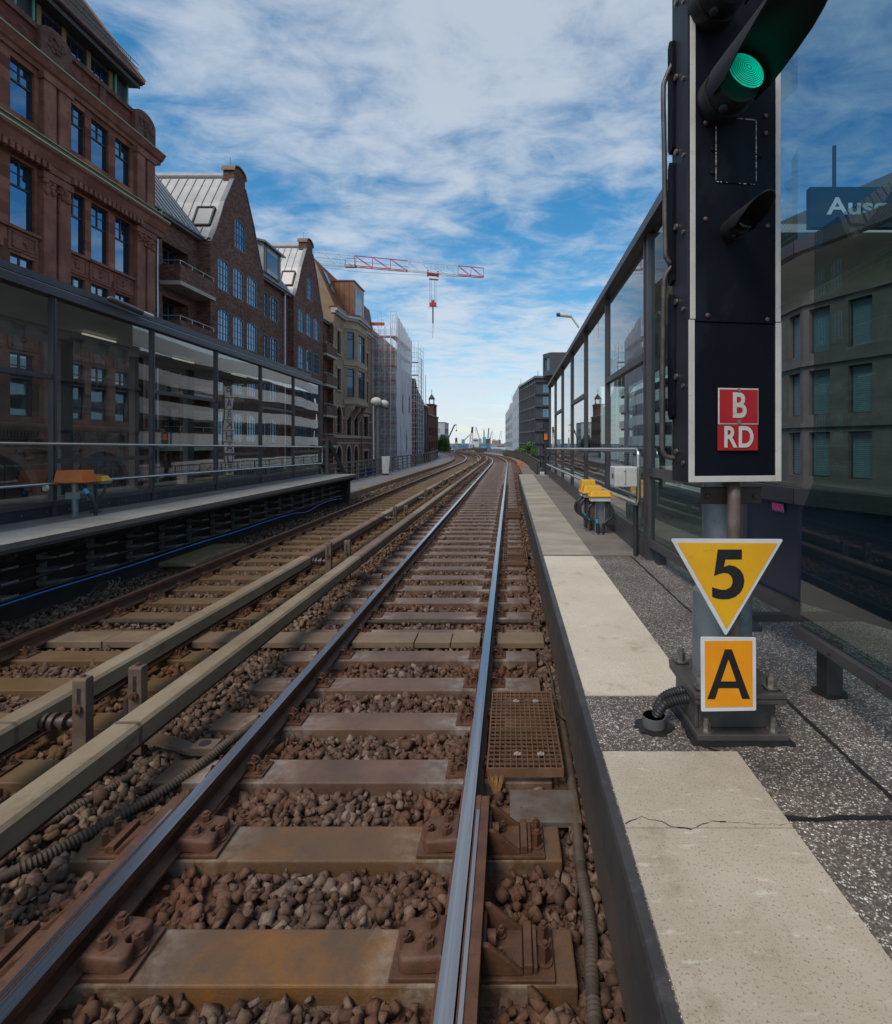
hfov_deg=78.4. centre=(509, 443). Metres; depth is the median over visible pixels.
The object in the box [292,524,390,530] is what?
sleeper
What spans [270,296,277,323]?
window
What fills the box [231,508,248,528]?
cable bracket
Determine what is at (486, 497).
sleeper
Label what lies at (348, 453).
window
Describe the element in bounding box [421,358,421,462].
flagpole
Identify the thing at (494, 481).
sleeper
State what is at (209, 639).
cable duct cover
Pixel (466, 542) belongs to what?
sleeper
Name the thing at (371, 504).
sleeper
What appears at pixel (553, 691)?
track cable
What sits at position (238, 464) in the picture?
window
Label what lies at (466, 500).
sleeper
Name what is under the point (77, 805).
corrugated conduit
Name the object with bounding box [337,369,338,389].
window
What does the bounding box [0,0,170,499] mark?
sandstone building
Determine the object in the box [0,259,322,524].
glass shelter
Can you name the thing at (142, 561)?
blue cable
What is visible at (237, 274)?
window
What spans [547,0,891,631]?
glass shelter
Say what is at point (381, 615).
sleeper
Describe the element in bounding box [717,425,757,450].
identification plate
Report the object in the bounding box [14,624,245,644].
sleeper
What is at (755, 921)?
platform edge strip
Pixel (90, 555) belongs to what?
cable bracket
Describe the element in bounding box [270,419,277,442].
window
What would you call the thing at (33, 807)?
conductor rail
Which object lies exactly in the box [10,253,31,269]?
window
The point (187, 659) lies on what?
sleeper
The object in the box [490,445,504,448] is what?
warehouse
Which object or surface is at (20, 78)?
window
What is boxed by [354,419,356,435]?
window
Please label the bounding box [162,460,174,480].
window
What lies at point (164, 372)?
window
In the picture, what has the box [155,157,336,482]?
gabled brick house
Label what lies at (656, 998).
platform edge steel
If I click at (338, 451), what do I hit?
window
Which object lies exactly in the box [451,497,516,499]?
sleeper
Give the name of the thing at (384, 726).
sleeper
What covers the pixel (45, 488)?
reflector bracket
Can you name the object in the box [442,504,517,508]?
sleeper
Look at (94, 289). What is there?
window
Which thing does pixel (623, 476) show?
junction box
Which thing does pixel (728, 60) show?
railway signal
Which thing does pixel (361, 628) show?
sleeper
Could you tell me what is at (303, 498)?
cable bracket
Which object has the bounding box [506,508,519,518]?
grating
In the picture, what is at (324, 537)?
sleeper
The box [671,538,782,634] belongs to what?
speed sign
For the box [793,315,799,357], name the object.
window
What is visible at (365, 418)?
window
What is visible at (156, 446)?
handrail
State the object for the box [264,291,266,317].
window
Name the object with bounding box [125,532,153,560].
cable bracket
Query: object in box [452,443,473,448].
warehouse
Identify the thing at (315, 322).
window
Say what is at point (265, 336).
window
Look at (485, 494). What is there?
sleeper
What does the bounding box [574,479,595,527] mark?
terminal box
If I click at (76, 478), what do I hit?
terminal box
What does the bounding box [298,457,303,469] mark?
window
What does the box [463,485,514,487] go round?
sleeper
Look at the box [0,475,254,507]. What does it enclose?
platform floor
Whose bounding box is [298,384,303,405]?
window
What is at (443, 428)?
grey office block
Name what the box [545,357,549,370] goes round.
window
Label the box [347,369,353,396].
window
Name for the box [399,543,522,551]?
sleeper
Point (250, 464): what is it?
window
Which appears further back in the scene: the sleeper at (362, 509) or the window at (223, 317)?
the window at (223, 317)
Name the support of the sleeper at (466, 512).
on the viaduct deck
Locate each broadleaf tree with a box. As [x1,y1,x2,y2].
[438,434,451,451]
[509,441,538,460]
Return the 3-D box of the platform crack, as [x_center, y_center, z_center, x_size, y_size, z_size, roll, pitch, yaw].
[0.575,1.103,1.570,0.479,0.001,0.049,0,0,4]
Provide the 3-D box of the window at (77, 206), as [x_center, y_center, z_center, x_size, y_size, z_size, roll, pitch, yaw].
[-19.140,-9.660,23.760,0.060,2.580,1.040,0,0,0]
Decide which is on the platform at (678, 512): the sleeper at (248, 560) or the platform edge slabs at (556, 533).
the platform edge slabs at (556, 533)
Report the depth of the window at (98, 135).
25.28 m
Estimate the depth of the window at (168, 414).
32.85 m
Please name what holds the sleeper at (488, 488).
on the viaduct deck
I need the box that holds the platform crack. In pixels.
[625,816,783,829]
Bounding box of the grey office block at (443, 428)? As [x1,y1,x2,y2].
[438,422,448,438]
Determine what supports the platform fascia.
attached to the platform at (678, 512)
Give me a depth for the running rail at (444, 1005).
2.79 m
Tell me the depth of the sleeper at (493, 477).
33.49 m
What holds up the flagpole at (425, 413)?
on the street
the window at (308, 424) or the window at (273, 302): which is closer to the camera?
the window at (273, 302)
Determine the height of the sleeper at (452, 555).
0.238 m
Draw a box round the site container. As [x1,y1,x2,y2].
[362,466,389,477]
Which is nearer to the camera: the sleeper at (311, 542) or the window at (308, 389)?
the sleeper at (311, 542)
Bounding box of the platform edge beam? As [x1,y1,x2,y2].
[0,476,356,558]
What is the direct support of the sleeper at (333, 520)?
on the viaduct deck
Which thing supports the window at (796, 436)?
in the grey brown office
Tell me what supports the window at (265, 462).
in the gabled brick house at (223, 273)
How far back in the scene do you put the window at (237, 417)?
37.94 m
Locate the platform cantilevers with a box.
[0,479,353,563]
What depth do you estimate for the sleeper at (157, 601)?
7.15 m
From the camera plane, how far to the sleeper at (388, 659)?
5.29 m
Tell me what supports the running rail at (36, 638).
on the sleeper at (16, 774)
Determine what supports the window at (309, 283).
in the gabled brick house at (223, 273)
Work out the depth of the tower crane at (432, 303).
126.86 m
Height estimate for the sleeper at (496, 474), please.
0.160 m
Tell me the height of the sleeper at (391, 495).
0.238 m
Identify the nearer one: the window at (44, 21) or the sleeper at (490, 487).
the window at (44, 21)
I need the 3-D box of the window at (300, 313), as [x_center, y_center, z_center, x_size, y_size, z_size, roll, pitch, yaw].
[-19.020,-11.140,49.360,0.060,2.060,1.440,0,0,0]
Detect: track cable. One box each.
[539,654,565,720]
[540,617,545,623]
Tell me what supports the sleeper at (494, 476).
on the viaduct deck
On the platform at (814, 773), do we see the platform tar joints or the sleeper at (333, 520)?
the platform tar joints
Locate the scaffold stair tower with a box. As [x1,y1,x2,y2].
[411,342,423,464]
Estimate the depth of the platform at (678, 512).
8.35 m
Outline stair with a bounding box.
[308,439,346,473]
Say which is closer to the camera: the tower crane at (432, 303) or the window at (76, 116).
the window at (76, 116)
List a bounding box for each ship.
[471,438,479,447]
[479,443,491,448]
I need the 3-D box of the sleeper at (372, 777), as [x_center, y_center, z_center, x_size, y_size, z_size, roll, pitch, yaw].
[-0.975,2.127,3.476,2.480,0.256,0.250,0,0,0]
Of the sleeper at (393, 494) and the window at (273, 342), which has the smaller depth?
the sleeper at (393, 494)
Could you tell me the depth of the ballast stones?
3.18 m
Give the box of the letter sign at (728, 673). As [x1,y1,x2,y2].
[700,637,755,711]
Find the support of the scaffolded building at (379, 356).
on the ground
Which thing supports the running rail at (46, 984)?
on the sleeper at (124, 956)
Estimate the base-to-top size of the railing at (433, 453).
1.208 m
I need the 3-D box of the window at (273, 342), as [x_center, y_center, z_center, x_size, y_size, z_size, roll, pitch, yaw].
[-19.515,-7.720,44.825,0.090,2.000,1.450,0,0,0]
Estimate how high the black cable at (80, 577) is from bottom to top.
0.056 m
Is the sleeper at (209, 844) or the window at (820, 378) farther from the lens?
the window at (820, 378)
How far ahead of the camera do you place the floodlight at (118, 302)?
9.58 m
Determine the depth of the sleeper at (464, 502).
19.11 m
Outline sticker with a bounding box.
[772,502,783,512]
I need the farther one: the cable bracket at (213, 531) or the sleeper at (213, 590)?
the cable bracket at (213, 531)
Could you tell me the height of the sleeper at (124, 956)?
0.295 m
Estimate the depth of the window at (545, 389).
155.61 m
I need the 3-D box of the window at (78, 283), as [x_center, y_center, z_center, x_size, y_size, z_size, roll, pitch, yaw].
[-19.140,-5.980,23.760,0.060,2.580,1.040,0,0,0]
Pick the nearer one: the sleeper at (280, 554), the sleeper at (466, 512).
the sleeper at (280, 554)
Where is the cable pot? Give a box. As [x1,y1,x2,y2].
[634,710,674,736]
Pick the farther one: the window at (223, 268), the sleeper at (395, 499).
the window at (223, 268)
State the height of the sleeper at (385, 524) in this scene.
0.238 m
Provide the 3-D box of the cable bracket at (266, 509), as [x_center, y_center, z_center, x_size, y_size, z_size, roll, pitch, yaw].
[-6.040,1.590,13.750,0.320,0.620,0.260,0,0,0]
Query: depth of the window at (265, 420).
43.43 m
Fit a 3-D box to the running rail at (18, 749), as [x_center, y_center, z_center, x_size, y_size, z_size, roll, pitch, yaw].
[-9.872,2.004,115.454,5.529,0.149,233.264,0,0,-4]
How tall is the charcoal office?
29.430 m
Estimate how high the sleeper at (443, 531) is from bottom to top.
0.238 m
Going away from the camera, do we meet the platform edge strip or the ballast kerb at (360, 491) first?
the platform edge strip
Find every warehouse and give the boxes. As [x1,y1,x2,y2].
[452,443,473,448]
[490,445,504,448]
[492,439,500,444]
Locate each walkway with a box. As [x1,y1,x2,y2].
[351,448,461,490]
[472,449,534,474]
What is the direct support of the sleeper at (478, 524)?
on the viaduct deck
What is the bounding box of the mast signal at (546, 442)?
[540,422,548,474]
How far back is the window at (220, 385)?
35.66 m
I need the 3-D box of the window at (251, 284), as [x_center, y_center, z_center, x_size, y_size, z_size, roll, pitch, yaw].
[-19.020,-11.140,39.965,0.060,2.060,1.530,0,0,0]
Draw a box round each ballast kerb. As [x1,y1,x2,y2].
[351,448,463,497]
[471,449,523,473]
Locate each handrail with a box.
[0,442,322,488]
[546,448,640,554]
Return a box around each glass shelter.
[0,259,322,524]
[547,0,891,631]
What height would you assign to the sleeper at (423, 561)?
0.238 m
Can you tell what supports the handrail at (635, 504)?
on the platform at (678, 512)
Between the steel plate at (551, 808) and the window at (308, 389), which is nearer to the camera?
the steel plate at (551, 808)
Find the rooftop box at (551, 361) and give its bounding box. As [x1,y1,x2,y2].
[543,352,565,376]
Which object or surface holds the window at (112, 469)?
in the sandstone building at (82, 156)
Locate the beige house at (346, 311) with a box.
[314,258,376,479]
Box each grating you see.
[158,544,246,573]
[487,691,563,789]
[503,547,527,565]
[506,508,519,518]
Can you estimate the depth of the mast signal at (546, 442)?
24.45 m
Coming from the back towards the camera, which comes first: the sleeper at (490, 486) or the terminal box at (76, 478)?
the sleeper at (490, 486)
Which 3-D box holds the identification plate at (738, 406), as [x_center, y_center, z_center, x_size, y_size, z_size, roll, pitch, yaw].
[0.830,-0.134,1.968,0.158,0.132,0.008,0,0,-9]
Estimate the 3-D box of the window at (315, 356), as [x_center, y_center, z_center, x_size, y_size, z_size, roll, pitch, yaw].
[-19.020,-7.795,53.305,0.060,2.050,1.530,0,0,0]
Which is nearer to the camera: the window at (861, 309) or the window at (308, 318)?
the window at (861, 309)
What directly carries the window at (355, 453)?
in the beige house at (346, 311)
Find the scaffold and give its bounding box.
[370,310,411,471]
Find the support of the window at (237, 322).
in the gabled brick house at (223, 273)
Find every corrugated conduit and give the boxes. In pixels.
[0,698,326,881]
[34,748,167,834]
[37,619,257,625]
[322,619,540,626]
[555,686,602,1023]
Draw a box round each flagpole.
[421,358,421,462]
[425,375,425,452]
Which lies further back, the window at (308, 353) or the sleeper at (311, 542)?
the window at (308, 353)
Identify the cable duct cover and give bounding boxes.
[37,631,543,648]
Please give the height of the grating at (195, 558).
0.191 m
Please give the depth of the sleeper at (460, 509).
17.20 m
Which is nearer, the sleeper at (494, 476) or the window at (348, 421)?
the sleeper at (494, 476)
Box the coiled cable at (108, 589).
[86,576,119,604]
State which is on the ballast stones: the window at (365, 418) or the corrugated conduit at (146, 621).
the corrugated conduit at (146, 621)
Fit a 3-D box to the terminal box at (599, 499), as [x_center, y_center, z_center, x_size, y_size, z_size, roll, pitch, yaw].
[1.107,0.844,6.660,0.335,0.534,0.190,0,0,0]
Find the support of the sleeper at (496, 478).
on the viaduct deck
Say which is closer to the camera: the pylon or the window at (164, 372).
the window at (164, 372)
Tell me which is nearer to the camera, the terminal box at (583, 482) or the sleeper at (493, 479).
the terminal box at (583, 482)
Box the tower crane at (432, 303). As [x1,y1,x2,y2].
[313,251,483,337]
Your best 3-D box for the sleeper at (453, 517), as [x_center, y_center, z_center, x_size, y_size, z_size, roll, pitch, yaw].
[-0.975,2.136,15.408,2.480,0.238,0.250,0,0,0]
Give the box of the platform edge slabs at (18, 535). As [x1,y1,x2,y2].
[0,474,354,545]
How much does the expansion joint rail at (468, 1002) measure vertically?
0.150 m
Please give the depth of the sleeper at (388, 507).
17.86 m
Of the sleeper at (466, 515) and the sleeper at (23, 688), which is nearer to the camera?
the sleeper at (23, 688)
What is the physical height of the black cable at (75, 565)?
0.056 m
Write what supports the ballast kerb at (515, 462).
on the viaduct deck
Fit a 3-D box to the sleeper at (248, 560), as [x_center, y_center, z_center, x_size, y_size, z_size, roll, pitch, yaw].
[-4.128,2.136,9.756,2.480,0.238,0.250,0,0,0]
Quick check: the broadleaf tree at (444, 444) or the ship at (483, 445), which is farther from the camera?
the ship at (483, 445)
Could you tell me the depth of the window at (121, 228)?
26.78 m
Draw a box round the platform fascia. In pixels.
[519,486,642,1023]
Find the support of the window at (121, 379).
in the sandstone building at (82, 156)
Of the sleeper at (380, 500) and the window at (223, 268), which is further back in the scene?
the window at (223, 268)
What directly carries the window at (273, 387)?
in the gabled brick house at (223, 273)
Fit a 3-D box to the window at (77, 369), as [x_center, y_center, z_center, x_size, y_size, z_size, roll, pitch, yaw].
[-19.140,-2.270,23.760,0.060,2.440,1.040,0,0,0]
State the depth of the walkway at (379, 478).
38.76 m
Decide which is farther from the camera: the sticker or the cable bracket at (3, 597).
the cable bracket at (3, 597)
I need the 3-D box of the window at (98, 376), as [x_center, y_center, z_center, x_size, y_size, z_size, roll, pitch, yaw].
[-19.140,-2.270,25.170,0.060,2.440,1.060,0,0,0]
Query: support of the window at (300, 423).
in the gabled brick house at (223, 273)
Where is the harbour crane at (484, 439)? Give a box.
[483,430,485,443]
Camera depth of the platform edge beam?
7.96 m
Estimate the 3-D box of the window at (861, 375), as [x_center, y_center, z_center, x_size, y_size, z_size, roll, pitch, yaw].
[18.025,-2.795,27.643,0.543,2.450,1.174,0,0,0]
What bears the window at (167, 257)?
in the gabled brick house at (223, 273)
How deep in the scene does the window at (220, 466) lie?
35.66 m
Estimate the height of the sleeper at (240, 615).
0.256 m
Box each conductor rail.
[0,448,483,772]
[0,448,489,860]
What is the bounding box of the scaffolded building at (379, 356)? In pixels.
[373,330,395,470]
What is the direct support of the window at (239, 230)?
in the gabled brick house at (223, 273)
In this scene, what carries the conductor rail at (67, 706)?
on the sleeper at (363, 512)
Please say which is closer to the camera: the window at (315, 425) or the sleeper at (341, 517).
the sleeper at (341, 517)
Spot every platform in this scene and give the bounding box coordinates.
[0,474,356,551]
[520,475,701,555]
[543,556,891,1023]
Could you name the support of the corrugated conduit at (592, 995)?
on the ballast stones
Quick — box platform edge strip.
[544,556,891,1023]
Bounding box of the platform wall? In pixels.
[0,481,350,622]
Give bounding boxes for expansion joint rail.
[0,795,187,1001]
[455,795,489,1023]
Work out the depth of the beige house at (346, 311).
63.90 m
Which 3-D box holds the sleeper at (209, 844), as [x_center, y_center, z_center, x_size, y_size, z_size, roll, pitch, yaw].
[-0.975,2.107,2.848,2.480,0.295,0.250,0,0,0]
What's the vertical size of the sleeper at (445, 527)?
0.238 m
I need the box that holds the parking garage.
[619,366,700,491]
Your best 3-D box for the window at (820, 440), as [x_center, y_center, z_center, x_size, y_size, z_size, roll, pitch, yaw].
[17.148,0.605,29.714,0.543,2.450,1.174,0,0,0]
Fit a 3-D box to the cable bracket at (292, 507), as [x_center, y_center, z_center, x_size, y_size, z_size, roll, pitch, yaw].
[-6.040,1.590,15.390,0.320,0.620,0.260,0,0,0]
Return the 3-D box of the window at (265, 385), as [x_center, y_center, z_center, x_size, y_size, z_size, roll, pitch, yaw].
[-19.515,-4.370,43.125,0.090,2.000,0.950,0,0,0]
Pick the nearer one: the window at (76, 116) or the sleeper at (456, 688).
the sleeper at (456, 688)
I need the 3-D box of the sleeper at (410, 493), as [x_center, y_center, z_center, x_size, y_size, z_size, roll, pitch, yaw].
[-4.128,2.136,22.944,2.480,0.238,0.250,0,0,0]
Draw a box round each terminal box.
[54,470,97,515]
[83,476,111,512]
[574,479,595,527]
[578,485,602,530]
[587,490,613,534]
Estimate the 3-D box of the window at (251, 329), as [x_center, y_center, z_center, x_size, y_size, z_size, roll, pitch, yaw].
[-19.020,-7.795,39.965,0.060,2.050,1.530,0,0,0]
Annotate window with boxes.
[0,457,27,499]
[10,58,31,121]
[10,157,31,231]
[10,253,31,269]
[10,352,31,416]
[41,13,59,34]
[66,36,83,63]
[71,105,82,155]
[71,194,82,254]
[71,277,82,288]
[73,364,82,419]
[77,452,125,490]
[91,59,106,84]
[91,120,105,171]
[91,204,105,264]
[91,284,105,297]
[91,367,105,420]
[115,139,127,186]
[115,217,127,274]
[115,293,127,302]
[115,371,127,421]
[162,248,174,263]
[162,301,174,319]
[162,369,174,374]
[162,407,174,430]
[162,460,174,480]
[218,259,228,293]
[218,310,228,342]
[218,382,222,391]
[218,411,222,441]
[218,462,222,475]
[233,268,242,300]
[233,317,242,347]
[233,384,242,394]
[233,413,242,441]
[233,461,242,474]
[234,219,244,253]
[247,277,256,308]
[247,323,256,352]
[247,384,256,397]
[247,415,256,441]
[247,460,256,474]
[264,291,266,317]
[264,334,266,357]
[264,384,266,400]
[264,418,266,442]
[264,460,266,473]
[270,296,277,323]
[270,337,277,361]
[270,384,277,402]
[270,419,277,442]
[270,460,277,472]
[298,309,303,333]
[298,346,303,369]
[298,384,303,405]
[298,420,303,442]
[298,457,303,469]
[306,314,311,337]
[306,350,311,372]
[306,385,311,407]
[306,421,311,442]
[307,278,311,301]
[313,319,318,341]
[313,353,318,374]
[313,388,317,408]
[313,422,317,442]
[337,332,338,353]
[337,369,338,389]
[337,408,339,432]
[337,447,339,473]
[347,332,353,359]
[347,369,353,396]
[347,418,349,434]
[347,447,349,473]
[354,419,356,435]
[354,447,356,479]
[359,336,363,363]
[359,372,363,398]
[364,417,366,435]
[364,451,366,466]
[543,384,548,392]
[543,396,548,404]
[543,409,548,416]
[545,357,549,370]
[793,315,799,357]
[793,374,799,415]
[793,433,799,474]
[812,306,829,352]
[812,369,829,414]
[812,432,829,476]
[851,296,871,346]
[851,363,871,412]
[851,431,871,479]
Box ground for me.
[450,444,631,465]
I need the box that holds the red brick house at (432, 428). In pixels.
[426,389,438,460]
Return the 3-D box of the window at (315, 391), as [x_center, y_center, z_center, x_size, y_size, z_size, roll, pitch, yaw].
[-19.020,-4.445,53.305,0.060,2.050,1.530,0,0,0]
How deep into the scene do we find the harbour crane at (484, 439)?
687.60 m
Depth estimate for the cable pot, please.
2.09 m
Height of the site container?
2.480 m
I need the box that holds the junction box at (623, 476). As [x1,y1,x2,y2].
[610,463,637,486]
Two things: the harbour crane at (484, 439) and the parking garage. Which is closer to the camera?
the parking garage
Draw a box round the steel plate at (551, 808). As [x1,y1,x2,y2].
[510,790,581,827]
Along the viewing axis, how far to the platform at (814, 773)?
2.06 m
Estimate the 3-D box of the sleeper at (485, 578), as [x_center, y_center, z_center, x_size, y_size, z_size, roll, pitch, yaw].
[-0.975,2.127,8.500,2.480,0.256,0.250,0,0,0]
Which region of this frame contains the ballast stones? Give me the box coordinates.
[0,472,626,1023]
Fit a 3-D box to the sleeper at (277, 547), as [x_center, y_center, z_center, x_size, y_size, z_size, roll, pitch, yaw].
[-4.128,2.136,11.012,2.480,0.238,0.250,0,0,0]
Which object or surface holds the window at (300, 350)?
in the gabled brick house at (223, 273)
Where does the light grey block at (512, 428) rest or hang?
on the ground
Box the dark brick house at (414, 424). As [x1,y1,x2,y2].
[412,378,428,465]
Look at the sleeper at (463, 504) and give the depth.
18.50 m
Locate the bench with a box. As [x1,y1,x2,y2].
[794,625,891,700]
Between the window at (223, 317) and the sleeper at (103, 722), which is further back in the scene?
the window at (223, 317)
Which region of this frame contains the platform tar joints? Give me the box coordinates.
[630,556,891,820]
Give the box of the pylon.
[468,427,472,447]
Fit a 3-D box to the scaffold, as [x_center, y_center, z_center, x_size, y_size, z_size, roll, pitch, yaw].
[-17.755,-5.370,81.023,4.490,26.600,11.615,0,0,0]
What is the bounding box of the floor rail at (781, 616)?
[752,611,862,621]
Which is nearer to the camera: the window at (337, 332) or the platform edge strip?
the platform edge strip
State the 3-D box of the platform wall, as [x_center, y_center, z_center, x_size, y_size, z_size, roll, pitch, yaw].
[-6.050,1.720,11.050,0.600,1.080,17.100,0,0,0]
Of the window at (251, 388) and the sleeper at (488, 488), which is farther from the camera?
the window at (251, 388)
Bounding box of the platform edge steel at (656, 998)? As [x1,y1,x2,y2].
[518,475,681,1023]
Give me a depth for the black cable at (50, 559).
8.60 m
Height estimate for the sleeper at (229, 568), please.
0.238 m
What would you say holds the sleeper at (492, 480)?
on the viaduct deck
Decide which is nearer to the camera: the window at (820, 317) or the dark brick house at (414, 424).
the window at (820, 317)
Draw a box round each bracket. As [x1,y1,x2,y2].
[0,565,18,600]
[36,551,73,587]
[42,485,48,490]
[85,538,117,572]
[123,693,127,716]
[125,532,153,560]
[159,524,182,550]
[186,518,208,541]
[210,513,229,534]
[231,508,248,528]
[249,504,264,522]
[264,500,279,517]
[278,497,292,513]
[291,494,303,509]
[302,492,313,506]
[312,490,323,503]
[321,488,331,500]
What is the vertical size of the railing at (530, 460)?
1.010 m
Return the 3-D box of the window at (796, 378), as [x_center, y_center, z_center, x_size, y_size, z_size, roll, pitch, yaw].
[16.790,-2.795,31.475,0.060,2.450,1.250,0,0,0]
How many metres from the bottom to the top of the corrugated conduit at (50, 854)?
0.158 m
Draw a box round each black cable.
[0,486,341,573]
[0,490,343,589]
[0,494,344,604]
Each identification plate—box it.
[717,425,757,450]
[718,388,757,424]
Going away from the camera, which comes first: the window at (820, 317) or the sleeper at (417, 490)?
the sleeper at (417, 490)
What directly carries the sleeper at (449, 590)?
on the viaduct deck
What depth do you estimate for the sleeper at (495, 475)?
35.41 m
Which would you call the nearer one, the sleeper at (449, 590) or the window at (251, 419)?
the sleeper at (449, 590)
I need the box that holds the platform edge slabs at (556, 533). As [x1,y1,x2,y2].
[519,474,591,554]
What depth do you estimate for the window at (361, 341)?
66.52 m
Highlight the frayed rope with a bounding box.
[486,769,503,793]
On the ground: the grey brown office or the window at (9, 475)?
the grey brown office
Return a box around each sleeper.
[0,645,215,669]
[0,678,177,700]
[0,713,122,740]
[0,755,61,794]
[0,902,577,1008]
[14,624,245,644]
[62,607,270,624]
[69,804,561,877]
[101,593,290,609]
[134,581,307,595]
[152,755,552,796]
[162,571,322,583]
[187,563,335,574]
[208,555,343,565]
[208,707,545,740]
[226,549,355,558]
[244,543,363,551]
[249,672,540,700]
[259,537,372,545]
[272,533,379,539]
[280,645,536,669]
[282,528,384,534]
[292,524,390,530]
[302,521,392,526]
[311,624,532,645]
[312,517,400,522]
[325,607,531,625]
[328,512,408,516]
[337,514,403,519]
[341,593,529,609]
[346,504,420,508]
[350,509,413,513]
[353,502,422,505]
[355,581,527,595]
[357,507,415,510]
[366,497,430,499]
[366,571,526,584]
[371,495,431,498]
[372,500,423,503]
[376,499,428,501]
[376,563,525,574]
[379,492,437,495]
[385,555,524,565]
[388,494,431,496]
[389,489,441,490]
[393,549,523,558]
[395,491,438,493]
[398,490,441,492]
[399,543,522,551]
[405,537,521,545]
[411,533,521,539]
[416,528,520,534]
[422,524,519,530]
[424,521,519,526]
[428,517,519,522]
[431,514,507,519]
[434,512,518,516]
[437,509,517,513]
[440,507,515,510]
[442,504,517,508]
[445,502,517,505]
[447,500,515,503]
[449,499,516,501]
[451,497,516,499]
[452,495,516,498]
[454,494,515,496]
[456,492,515,495]
[457,491,512,493]
[459,490,515,492]
[460,489,515,490]
[462,486,514,488]
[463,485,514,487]
[465,484,511,486]
[468,482,514,482]
[468,483,514,483]
[470,481,514,481]
[471,480,513,480]
[471,484,514,484]
[472,479,513,479]
[474,477,513,477]
[475,476,513,476]
[476,475,513,475]
[476,478,513,478]
[477,474,513,474]
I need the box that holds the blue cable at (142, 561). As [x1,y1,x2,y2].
[0,499,336,606]
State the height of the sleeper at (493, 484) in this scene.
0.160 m
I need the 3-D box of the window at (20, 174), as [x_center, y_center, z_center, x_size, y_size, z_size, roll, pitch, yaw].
[-19.140,-9.660,21.170,0.060,2.580,1.060,0,0,0]
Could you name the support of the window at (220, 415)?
in the gabled brick house at (223, 273)
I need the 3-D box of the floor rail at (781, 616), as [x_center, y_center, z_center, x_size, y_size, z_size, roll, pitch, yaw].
[2.450,1.087,3.410,1.900,0.045,0.060,0,0,0]
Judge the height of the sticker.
0.048 m
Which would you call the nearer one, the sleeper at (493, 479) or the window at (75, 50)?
the window at (75, 50)
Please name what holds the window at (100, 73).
in the sandstone building at (82, 156)
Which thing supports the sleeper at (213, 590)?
on the viaduct deck
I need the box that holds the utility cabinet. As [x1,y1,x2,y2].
[382,456,389,474]
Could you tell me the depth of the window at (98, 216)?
25.28 m
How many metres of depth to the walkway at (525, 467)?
45.36 m
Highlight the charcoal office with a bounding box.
[518,374,550,465]
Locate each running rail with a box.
[0,448,492,1023]
[0,450,466,662]
[1,448,477,760]
[430,448,507,1023]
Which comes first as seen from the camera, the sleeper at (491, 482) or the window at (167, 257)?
the sleeper at (491, 482)
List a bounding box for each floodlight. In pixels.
[107,296,153,318]
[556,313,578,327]
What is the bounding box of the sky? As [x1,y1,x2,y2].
[85,0,671,443]
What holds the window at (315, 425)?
in the gabled brick house at (223, 273)
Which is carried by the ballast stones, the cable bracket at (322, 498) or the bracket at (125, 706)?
the bracket at (125, 706)
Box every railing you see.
[267,448,437,479]
[474,447,548,474]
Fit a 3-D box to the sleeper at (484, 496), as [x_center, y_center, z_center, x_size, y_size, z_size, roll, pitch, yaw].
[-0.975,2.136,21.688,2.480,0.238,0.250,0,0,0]
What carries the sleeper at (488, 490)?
on the viaduct deck
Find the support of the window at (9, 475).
in the sandstone building at (82, 156)
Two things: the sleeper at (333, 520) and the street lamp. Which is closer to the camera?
the sleeper at (333, 520)
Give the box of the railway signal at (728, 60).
[651,0,827,747]
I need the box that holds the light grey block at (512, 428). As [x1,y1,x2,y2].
[505,379,521,450]
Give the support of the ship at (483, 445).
on the water
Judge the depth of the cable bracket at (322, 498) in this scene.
17.72 m
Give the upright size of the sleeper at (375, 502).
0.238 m
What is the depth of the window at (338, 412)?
61.50 m
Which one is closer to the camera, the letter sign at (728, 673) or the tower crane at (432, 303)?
the letter sign at (728, 673)
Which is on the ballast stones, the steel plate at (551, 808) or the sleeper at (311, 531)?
the steel plate at (551, 808)
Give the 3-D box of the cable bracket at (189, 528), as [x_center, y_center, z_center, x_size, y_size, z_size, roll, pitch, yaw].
[-6.040,1.590,10.470,0.320,0.620,0.260,0,0,0]
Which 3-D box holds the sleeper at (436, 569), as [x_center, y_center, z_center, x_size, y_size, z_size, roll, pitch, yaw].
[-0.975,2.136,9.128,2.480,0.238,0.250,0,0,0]
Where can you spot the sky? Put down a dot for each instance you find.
(518, 141)
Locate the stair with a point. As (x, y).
(325, 466)
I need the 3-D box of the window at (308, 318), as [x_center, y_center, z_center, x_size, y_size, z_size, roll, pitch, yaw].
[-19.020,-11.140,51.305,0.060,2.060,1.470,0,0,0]
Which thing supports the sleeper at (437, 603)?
on the viaduct deck
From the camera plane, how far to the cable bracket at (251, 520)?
12.80 m
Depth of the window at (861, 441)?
27.76 m
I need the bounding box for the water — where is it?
[484,449,631,458]
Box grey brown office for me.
[758,248,891,495]
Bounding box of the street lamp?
[371,397,388,474]

